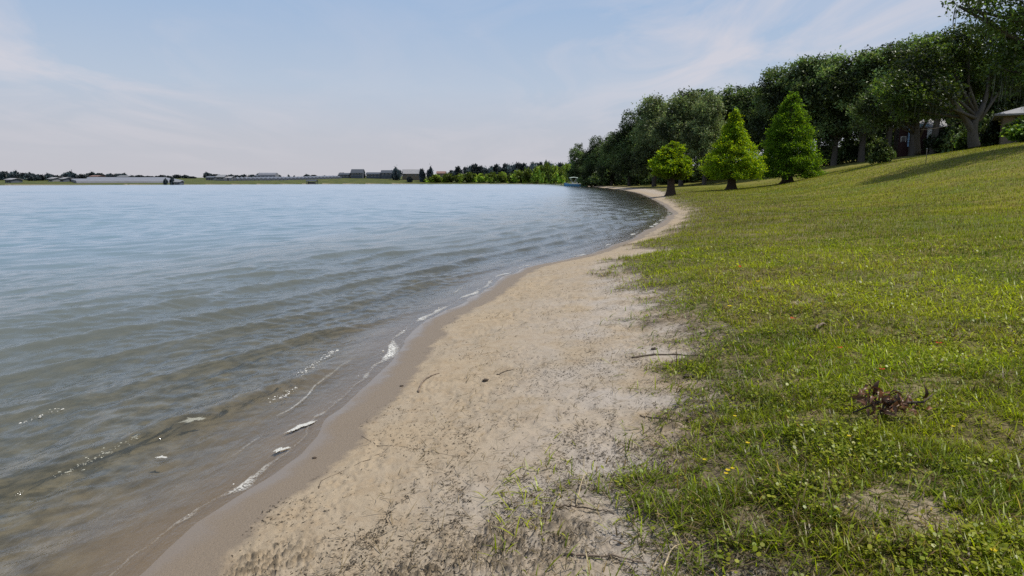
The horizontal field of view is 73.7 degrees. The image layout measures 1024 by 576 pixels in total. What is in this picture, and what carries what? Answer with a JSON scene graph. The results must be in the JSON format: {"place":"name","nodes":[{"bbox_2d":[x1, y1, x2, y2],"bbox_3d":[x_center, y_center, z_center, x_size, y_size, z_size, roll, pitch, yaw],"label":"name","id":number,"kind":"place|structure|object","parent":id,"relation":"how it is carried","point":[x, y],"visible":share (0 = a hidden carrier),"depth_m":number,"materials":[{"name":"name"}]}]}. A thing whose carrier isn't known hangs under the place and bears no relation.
{"place":"outdoors","nodes":[
{"label":"outdoors","id":0,"kind":"place"},
{"bbox_2d":[0,184,670,564],"bbox_3d":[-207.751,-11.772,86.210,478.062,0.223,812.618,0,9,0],"label":"lake water","id":1,"kind":"structure","parent":0,"point":[64,250],"depth_m":22.47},
{"bbox_2d":[179,416,204,422],"bbox_3d":[-2.225,0.913,4.754,0.193,0.005,0.133,-7,11,-39],"label":"foam patch","id":2,"kind":"object","parent":1,"relation":"on","point":[191,419],"visible":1,"depth_m":4.74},
{"bbox_2d":[287,420,316,431],"bbox_3d":[-1.445,0.940,4.633,0.077,0.005,0.344,6,10,32],"label":"foam patch","id":3,"kind":"object","parent":1,"relation":"on","point":[302,425],"visible":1,"depth_m":4.65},
{"bbox_2d":[20,213,667,475],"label":"foam bubbles","id":4,"kind":"object","parent":1,"relation":"on","point":[305,369],"visible":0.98,"depth_m":4.66},
{"bbox_2d":[234,213,670,489],"bbox_3d":[3.157,-1.647,21.227,1.733,0.004,39.224,3,9,17],"label":"foam","id":5,"kind":"object","parent":1,"relation":"on","point":[389,355],"visible":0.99,"depth_m":6.72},
{"bbox_2d":[564,177,580,185],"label":"pontoon boat","id":6,"kind":"object","parent":1,"relation":"on","point":[572,184],"visible":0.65,"depth_m":243.08,"materials":[{"name":"white paint"}]},
{"bbox_2d":[0,144,1023,575],"bbox_3d":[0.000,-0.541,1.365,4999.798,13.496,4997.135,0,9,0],"label":"ground","id":7,"kind":"structure","parent":0,"point":[130,504],"depth_m":4.91,"materials":[{"name":"sand"}]},
{"bbox_2d":[0,171,8,179],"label":"tree","id":8,"kind":"object","parent":7,"relation":"on","point":[3,174],"visible":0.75,"depth_m":363.42,"materials":[{"name":"green plant"}]},
{"bbox_2d":[6,170,19,178],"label":"tree","id":9,"kind":"object","parent":7,"relation":"on","point":[11,174],"visible":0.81,"depth_m":360.21,"materials":[{"name":"green plant"}]},
{"bbox_2d":[3,178,23,182],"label":"house","id":10,"kind":"structure","parent":7,"relation":"on","point":[13,180],"depth_m":328.52,"materials":[{"name":"grey glass"}]},
{"bbox_2d":[24,172,39,180],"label":"tree","id":11,"kind":"object","parent":7,"relation":"on","point":[31,177],"visible":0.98,"depth_m":358.26,"materials":[{"name":"green plant"}]},
{"bbox_2d":[36,174,47,180],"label":"tree","id":12,"kind":"object","parent":7,"relation":"on","point":[43,177],"visible":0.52,"depth_m":366.55,"materials":[{"name":"green plant"}]},
{"bbox_2d":[47,177,59,181],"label":"house","id":13,"kind":"structure","parent":7,"relation":"on","point":[54,179],"depth_m":352.29,"materials":[{"name":"grey glass"}]},
{"bbox_2d":[59,177,73,181],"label":"house","id":14,"kind":"structure","parent":7,"relation":"on","point":[65,179],"depth_m":353.22,"materials":[{"name":"grey glass"}]},
{"bbox_2d":[60,170,77,178],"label":"tree","id":15,"kind":"object","parent":7,"relation":"on","point":[70,174],"visible":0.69,"depth_m":365.89,"materials":[{"name":"green plant"}]},
{"bbox_2d":[87,177,133,177],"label":"crop tunnel","id":16,"kind":"structure","parent":7,"relation":"on","point":[110,177],"depth_m":398.88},
{"bbox_2d":[71,179,178,181],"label":"crop tunnel","id":17,"kind":"structure","parent":7,"relation":"on","point":[121,179],"depth_m":366.72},
{"bbox_2d":[74,180,182,182],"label":"crop tunnel","id":18,"kind":"structure","parent":7,"relation":"on","point":[118,181],"depth_m":354.32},
{"bbox_2d":[216,175,227,180],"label":"house","id":19,"kind":"structure","parent":7,"relation":"on","point":[220,177],"depth_m":430.69,"materials":[{"name":"grey glass"}]},
{"bbox_2d":[258,173,278,176],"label":"greenhouse","id":20,"kind":"object","parent":7,"relation":"on","point":[268,174],"visible":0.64,"depth_m":509.37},
{"bbox_2d":[338,173,350,177],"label":"house","id":21,"kind":"structure","parent":7,"relation":"on","point":[345,175],"depth_m":508.28,"materials":[{"name":"stone"}]},
{"bbox_2d":[350,169,364,177],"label":"house","id":22,"kind":"structure","parent":7,"relation":"on","point":[357,173],"depth_m":507.40,"materials":[{"name":"stone"}]},
{"bbox_2d":[366,172,380,178],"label":"house","id":23,"kind":"structure","parent":7,"relation":"on","point":[375,175],"depth_m":509.38,"materials":[{"name":"stone"}]},
{"bbox_2d":[380,170,392,178],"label":"house","id":24,"kind":"structure","parent":7,"relation":"on","point":[385,174],"depth_m":508.28,"materials":[{"name":"stone"}]},
{"bbox_2d":[391,166,402,179],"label":"tree","id":25,"kind":"object","parent":7,"relation":"on","point":[396,174],"visible":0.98,"depth_m":496.46,"materials":[{"name":"green plant"}]},
{"bbox_2d":[402,169,419,179],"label":"house","id":26,"kind":"structure","parent":7,"relation":"on","point":[413,174],"depth_m":505.54,"materials":[{"name":"grey"}]},
{"bbox_2d":[419,168,425,181],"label":"tree","id":27,"kind":"object","parent":7,"relation":"on","point":[422,174],"visible":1,"depth_m":489.20,"materials":[{"name":"green plant"}]},
{"bbox_2d":[417,373,438,392],"bbox_3d":[-0.684,0.748,5.438,0.064,0.028,0.504,2,9,12],"label":"stick","id":28,"kind":"object","parent":7,"relation":"on","point":[418,391],"visible":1,"depth_m":5.42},
{"bbox_2d":[426,163,433,178],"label":"tree","id":29,"kind":"object","parent":7,"relation":"on","point":[429,172],"visible":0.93,"depth_m":490.87,"materials":[{"name":"green plant"}]},
{"bbox_2d":[429,174,443,182],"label":"bush","id":30,"kind":"object","parent":7,"relation":"on","point":[435,178],"visible":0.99,"depth_m":489.19,"materials":[{"name":"green plant"}]},
{"bbox_2d":[442,172,454,181],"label":"bush","id":31,"kind":"object","parent":7,"relation":"on","point":[448,177],"visible":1,"depth_m":491.74,"materials":[{"name":"green plant"}]},
{"bbox_2d":[454,165,462,174],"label":"tree","id":32,"kind":"object","parent":7,"relation":"on","point":[457,170],"visible":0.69,"depth_m":550.06,"materials":[{"name":"green plant"}]},
{"bbox_2d":[454,173,464,182],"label":"bush","id":33,"kind":"object","parent":7,"relation":"on","point":[459,177],"visible":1,"depth_m":491.28,"materials":[{"name":"green plant"}]},
{"bbox_2d":[463,170,477,182],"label":"bush","id":34,"kind":"object","parent":7,"relation":"on","point":[469,177],"visible":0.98,"depth_m":491.03,"materials":[{"name":"green plant"}]},
{"bbox_2d":[467,163,477,173],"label":"tree","id":35,"kind":"object","parent":7,"relation":"on","point":[474,169],"visible":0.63,"depth_m":549.04,"materials":[{"name":"green plant"}]},
{"bbox_2d":[476,173,486,181],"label":"bush","id":36,"kind":"object","parent":7,"relation":"on","point":[480,177],"visible":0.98,"depth_m":487.14,"materials":[{"name":"green plant"}]},
{"bbox_2d":[477,165,487,175],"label":"tree","id":37,"kind":"object","parent":7,"relation":"on","point":[482,169],"visible":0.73,"depth_m":549.91,"materials":[{"name":"green plant"}]},
{"bbox_2d":[485,170,497,182],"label":"bush","id":38,"kind":"object","parent":7,"relation":"on","point":[490,177],"visible":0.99,"depth_m":484.65,"materials":[{"name":"green plant"}]},
{"bbox_2d":[493,163,501,173],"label":"tree","id":39,"kind":"object","parent":7,"relation":"on","point":[497,169],"visible":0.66,"depth_m":549.67,"materials":[{"name":"green plant"}]},
{"bbox_2d":[495,171,507,182],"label":"bush","id":40,"kind":"object","parent":7,"relation":"on","point":[501,177],"visible":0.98,"depth_m":481.37,"materials":[{"name":"green plant"}]},
{"bbox_2d":[501,163,513,175],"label":"tree","id":41,"kind":"object","parent":7,"relation":"on","point":[506,168],"visible":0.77,"depth_m":548.58,"materials":[{"name":"green plant"}]},
{"bbox_2d":[510,161,520,173],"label":"tree","id":42,"kind":"object","parent":7,"relation":"on","point":[515,166],"visible":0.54,"depth_m":549.05,"materials":[{"name":"green plant"}]},
{"bbox_2d":[510,169,522,182],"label":"bush","id":43,"kind":"object","parent":7,"relation":"on","point":[516,176],"visible":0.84,"depth_m":471.29,"materials":[{"name":"green plant"}]},
{"bbox_2d":[520,166,531,182],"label":"bush","id":44,"kind":"object","parent":7,"relation":"on","point":[526,175],"visible":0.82,"depth_m":465.21,"materials":[{"name":"green plant"}]},
{"bbox_2d":[527,162,536,171],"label":"tree","id":45,"kind":"object","parent":7,"relation":"on","point":[533,165],"visible":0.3,"depth_m":548.87,"materials":[{"name":"green plant"}]},
{"bbox_2d":[530,166,539,182],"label":"bush","id":46,"kind":"object","parent":7,"relation":"on","point":[535,177],"visible":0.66,"depth_m":453.37,"materials":[{"name":"green plant"}]},
{"bbox_2d":[223,209,850,575],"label":"beach litter","id":47,"kind":"object","parent":7,"relation":"on","point":[609,557],"visible":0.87,"depth_m":3.17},
{"bbox_2d":[538,161,550,183],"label":"bush","id":48,"kind":"object","parent":7,"relation":"on","point":[543,170],"visible":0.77,"depth_m":442.47,"materials":[{"name":"green plant"}]},
{"bbox_2d":[546,165,557,183],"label":"bush","id":49,"kind":"object","parent":7,"relation":"on","point":[551,173],"visible":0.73,"depth_m":423.67,"materials":[{"name":"green plant"}]},
{"bbox_2d":[554,167,567,183],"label":"bush","id":50,"kind":"object","parent":7,"relation":"on","point":[560,176],"visible":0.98,"depth_m":413.52,"materials":[{"name":"green plant"}]},
{"bbox_2d":[561,163,571,182],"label":"bush","id":51,"kind":"object","parent":7,"relation":"on","point":[566,166],"visible":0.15,"depth_m":423.67,"materials":[{"name":"green plant"}]},
{"bbox_2d":[565,142,586,183],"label":"oak tree","id":52,"kind":"object","parent":7,"relation":"on","point":[574,171],"visible":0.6,"depth_m":252.10,"materials":[{"name":"green plant"}]},
{"bbox_2d":[552,504,613,513],"bbox_3d":[0.322,0.982,3.060,0.284,0.038,0.063,3,9,20],"label":"stick","id":53,"kind":"object","parent":7,"relation":"on","point":[569,505],"visible":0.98,"depth_m":3.08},
{"bbox_2d":[576,172,600,186],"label":"shrub","id":54,"kind":"object","parent":7,"relation":"on","point":[584,181],"visible":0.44,"depth_m":221.76,"materials":[{"name":"green plant"}]},
{"bbox_2d":[577,135,604,185],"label":"oak tree","id":55,"kind":"object","parent":7,"relation":"on","point":[590,156],"visible":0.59,"depth_m":220.90,"materials":[{"name":"green plant"}]},
{"bbox_2d":[588,170,615,185],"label":"shrub","id":56,"kind":"object","parent":7,"relation":"on","point":[594,179],"visible":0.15,"depth_m":212.78,"materials":[{"name":"green plant"}]},
{"bbox_2d":[564,552,646,562],"bbox_3d":[0.357,1.049,2.646,0.327,0.048,0.023,3,10,21],"label":"stick","id":57,"kind":"object","parent":7,"relation":"on","point":[588,555],"visible":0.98,"depth_m":2.65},
{"bbox_2d":[592,131,623,185],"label":"oak tree","id":58,"kind":"object","parent":7,"relation":"on","point":[605,173],"visible":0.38,"depth_m":198.93,"materials":[{"name":"green plant"}]},
{"bbox_2d":[599,176,619,185],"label":"shrub","id":59,"kind":"object","parent":7,"relation":"on","point":[607,182],"visible":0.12,"depth_m":204.02,"materials":[{"name":"green plant"}]},
{"bbox_2d":[602,108,647,185],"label":"oak tree","id":60,"kind":"object","parent":7,"relation":"on","point":[621,152],"visible":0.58,"depth_m":171.15,"materials":[{"name":"green plant"}]},
{"bbox_2d":[615,173,637,184],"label":"shrub","id":61,"kind":"object","parent":7,"relation":"on","point":[623,182],"visible":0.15,"depth_m":191.28,"materials":[{"name":"green plant"}]},
{"bbox_2d":[626,178,641,184],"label":"shrub","id":62,"kind":"object","parent":7,"relation":"on","point":[633,182],"visible":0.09,"depth_m":182.03,"materials":[{"name":"green plant"}]},
{"bbox_2d":[636,170,652,185],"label":"shrub","id":63,"kind":"object","parent":7,"relation":"on","point":[645,181],"visible":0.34,"depth_m":170.70,"materials":[{"name":"green plant"}]},
{"bbox_2d":[628,90,669,186],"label":"oak tree","id":64,"kind":"object","parent":7,"relation":"on","point":[648,108],"visible":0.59,"depth_m":143.53,"materials":[{"name":"green plant"}]},
{"bbox_2d":[650,175,677,183],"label":"shrub","id":65,"kind":"object","parent":7,"relation":"on","point":[660,180],"visible":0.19,"depth_m":160.61,"materials":[{"name":"green plant"}]},
{"bbox_2d":[631,353,703,358],"bbox_3d":[1.261,0.545,5.502,0.575,0.087,0.161,4,10,22],"label":"stick","id":66,"kind":"object","parent":7,"relation":"on","point":[638,356],"visible":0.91,"depth_m":5.56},
{"bbox_2d":[646,141,696,195],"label":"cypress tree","id":67,"kind":"object","parent":7,"relation":"on","point":[671,164],"visible":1,"depth_m":68.11,"materials":[{"name":"green plant"}]},
{"bbox_2d":[663,543,686,571],"bbox_3d":[0.611,1.009,2.590,0.019,0.039,0.230,6,11,35],"label":"stick","id":68,"kind":"object","parent":7,"relation":"on","point":[673,547],"visible":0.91,"depth_m":2.57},
{"bbox_2d":[643,86,712,185],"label":"oak tree","id":69,"kind":"object","parent":7,"relation":"on","point":[677,108],"visible":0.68,"depth_m":130.98,"materials":[{"name":"green plant"}]},
{"bbox_2d":[684,167,697,181],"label":"shrub","id":70,"kind":"object","parent":7,"relation":"on","point":[690,178],"visible":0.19,"depth_m":148.77,"materials":[{"name":"green plant"}]},
{"bbox_2d":[674,91,727,184],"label":"oak tree","id":71,"kind":"object","parent":7,"relation":"on","point":[702,131],"visible":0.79,"depth_m":123.24,"materials":[{"name":"green plant"}]},
{"bbox_2d":[693,170,709,180],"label":"shrub","id":72,"kind":"object","parent":7,"relation":"on","point":[698,177],"visible":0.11,"depth_m":144.50,"materials":[{"name":"green plant"}]},
{"bbox_2d":[696,88,728,157],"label":"oak tree","id":73,"kind":"object","parent":7,"relation":"on","point":[705,91],"visible":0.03,"depth_m":158.84,"materials":[{"name":"green plant"}]},
{"bbox_2d":[711,83,746,132],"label":"oak tree","id":74,"kind":"object","parent":7,"relation":"on","point":[730,93],"visible":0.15,"depth_m":132.43,"materials":[{"name":"green plant"}]},
{"bbox_2d":[696,107,769,189],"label":"cypress tree","id":75,"kind":"object","parent":7,"relation":"on","point":[732,150],"visible":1,"depth_m":76.31,"materials":[{"name":"green plant"}]},
{"bbox_2d":[730,83,774,151],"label":"oak tree","id":76,"kind":"object","parent":7,"relation":"on","point":[743,105],"visible":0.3,"depth_m":126.78,"materials":[{"name":"green plant"}]},
{"bbox_2d":[495,142,1023,575],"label":"grass","id":77,"kind":"structure","parent":7,"relation":"on","point":[746,219],"depth_m":5.81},
{"bbox_2d":[511,234,1023,575],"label":"weeds","id":78,"kind":"object","parent":7,"relation":"on","point":[1009,571],"visible":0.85,"depth_m":3.53,"materials":[{"name":"green plant"}]},
{"bbox_2d":[745,61,805,170],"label":"oak tree","id":79,"kind":"object","parent":7,"relation":"on","point":[772,86],"visible":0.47,"depth_m":117.59,"materials":[{"name":"green plant"}]},
{"bbox_2d":[755,90,827,183],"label":"cypress tree","id":80,"kind":"object","parent":7,"relation":"on","point":[788,160],"visible":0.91,"depth_m":80.68,"materials":[{"name":"green plant"}]},
{"bbox_2d":[773,52,841,131],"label":"oak tree","id":81,"kind":"object","parent":7,"relation":"on","point":[803,74],"visible":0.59,"depth_m":111.87,"materials":[{"name":"green plant"}]},
{"bbox_2d":[615,216,1023,565],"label":"leaf litter","id":82,"kind":"object","parent":7,"relation":"on","point":[899,548],"visible":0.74,"depth_m":3.34,"materials":[{"name":"brown plant"}]},
{"bbox_2d":[813,143,844,165],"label":"shrub","id":83,"kind":"object","parent":7,"relation":"on","point":[826,153],"visible":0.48,"depth_m":115.24,"materials":[{"name":"green plant"}]},
{"bbox_2d":[807,45,878,165],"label":"oak tree","id":84,"kind":"object","parent":7,"relation":"on","point":[835,64],"visible":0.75,"depth_m":108.94,"materials":[{"name":"green plant"}]},
{"bbox_2d":[837,136,871,163],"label":"shrub","id":85,"kind":"object","parent":7,"relation":"on","point":[848,153],"visible":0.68,"depth_m":113.58,"materials":[{"name":"green plant"}]},
{"bbox_2d":[829,44,896,162],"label":"oak tree","id":86,"kind":"object","parent":7,"relation":"on","point":[866,64],"visible":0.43,"depth_m":106.24,"materials":[{"name":"green plant"}]},
{"bbox_2d":[855,134,882,159],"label":"shrub","id":87,"kind":"object","parent":7,"relation":"on","point":[873,140],"visible":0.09,"depth_m":115.34,"materials":[{"name":"green plant"}]},
{"bbox_2d":[864,138,895,164],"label":"shrub","id":88,"kind":"object","parent":7,"relation":"on","point":[882,151],"visible":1,"depth_m":89.61,"materials":[{"name":"green plant"}]},
{"bbox_2d":[872,126,892,145],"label":"shrub","id":89,"kind":"object","parent":7,"relation":"on","point":[880,135],"visible":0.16,"depth_m":122.09,"materials":[{"name":"green plant"}]},
{"bbox_2d":[862,36,912,147],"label":"oak tree","id":90,"kind":"object","parent":7,"relation":"on","point":[890,53],"visible":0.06,"depth_m":105.92,"materials":[{"name":"green plant"}]},
{"bbox_2d":[845,380,932,424],"bbox_3d":[2.034,0.611,3.660,0.467,0.184,0.246,0,9,0],"label":"dead branch","id":91,"kind":"object","parent":7,"relation":"on","point":[888,403],"visible":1,"depth_m":3.65,"materials":[{"name":"wood"}]},
{"bbox_2d":[845,66,962,153],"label":"oak tree","id":92,"kind":"object","parent":7,"relation":"on","point":[865,108],"visible":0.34,"depth_m":84.35,"materials":[{"name":"green plant"}]},
{"bbox_2d":[891,31,947,155],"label":"oak tree","id":93,"kind":"object","parent":7,"relation":"on","point":[911,147],"visible":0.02,"depth_m":106.71,"materials":[{"name":"green plant"}]},
{"bbox_2d":[893,119,947,156],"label":"shed","id":94,"kind":"structure","parent":7,"relation":"on","point":[901,142],"depth_m":109.27,"materials":[{"name":"grey paint"}]},
{"bbox_2d":[921,127,949,152],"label":"shrub","id":95,"kind":"object","parent":7,"relation":"on","point":[928,141],"visible":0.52,"depth_m":105.01,"materials":[{"name":"green plant"}]},
{"bbox_2d":[863,17,1022,147],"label":"oak tree","id":96,"kind":"object","parent":7,"relation":"on","point":[966,86],"visible":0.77,"depth_m":69.70,"materials":[{"name":"green plant"}]},
{"bbox_2d":[916,45,974,153],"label":"oak tree","id":97,"kind":"object","parent":7,"relation":"on","point":[936,124],"visible":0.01,"depth_m":104.96,"materials":[{"name":"green plant"}]},
{"bbox_2d":[936,125,964,152],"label":"shrub","id":98,"kind":"object","parent":7,"relation":"on","point":[951,138],"visible":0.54,"depth_m":103.14,"materials":[{"name":"green plant"}]},
{"bbox_2d":[944,118,963,128],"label":"shrub","id":99,"kind":"object","parent":7,"relation":"on","point":[957,124],"visible":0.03,"depth_m":111.29,"materials":[{"name":"green plant"}]},
{"bbox_2d":[954,131,980,150],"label":"shrub","id":100,"kind":"object","parent":7,"relation":"on","point":[961,143],"visible":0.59,"depth_m":78.03,"materials":[{"name":"green plant"}]},
{"bbox_2d":[938,0,1023,110],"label":"oak tree","id":101,"kind":"object","parent":7,"relation":"on","point":[1012,24],"visible":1,"depth_m":44.42,"materials":[{"name":"green plant"}]},
{"bbox_2d":[976,111,993,147],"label":"shrub","id":102,"kind":"object","parent":7,"relation":"on","point":[983,121],"visible":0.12,"depth_m":105.89,"materials":[{"name":"green plant"}]},
{"bbox_2d":[959,52,1013,112],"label":"oak tree","id":103,"kind":"object","parent":7,"relation":"on","point":[979,103],"visible":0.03,"depth_m":122.64,"materials":[{"name":"green plant"}]},
{"bbox_2d":[978,117,1000,146],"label":"shrub","id":104,"kind":"object","parent":7,"relation":"on","point":[989,134],"visible":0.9,"depth_m":79.54,"materials":[{"name":"green plant"}]},
{"bbox_2d":[985,107,1010,126],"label":"shrub","id":105,"kind":"object","parent":7,"relation":"on","point":[999,111],"depth_m":103.92,"materials":[{"name":"green plant"}]},
{"bbox_2d":[978,64,1023,114],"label":"oak tree","id":106,"kind":"object","parent":7,"relation":"on","point":[1008,103],"visible":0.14,"depth_m":119.73,"materials":[{"name":"green plant"}]},
{"bbox_2d":[991,107,1023,144],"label":"house","id":107,"kind":"structure","parent":7,"relation":"on","point":[1003,118],"depth_m":73.88,"materials":[{"name":"white"}]},
{"bbox_2d":[999,115,1023,142],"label":"shrub","id":108,"kind":"object","parent":7,"relation":"on","point":[1013,131],"visible":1,"depth_m":60.44,"materials":[{"name":"green plant"}]},
{"bbox_2d":[1008,75,1023,109],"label":"oak tree","id":109,"kind":"object","parent":7,"relation":"on","point":[1015,106],"visible":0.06,"depth_m":119.34,"materials":[{"name":"green plant"}]},
{"bbox_2d":[0,0,1023,177],"label":"sky","id":110,"kind":"structure","parent":0,"point":[154,88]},
{"bbox_2d":[300,231,1023,575],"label":"runner grass","id":111,"kind":"structure","parent":0,"point":[740,525],"depth_m":3.31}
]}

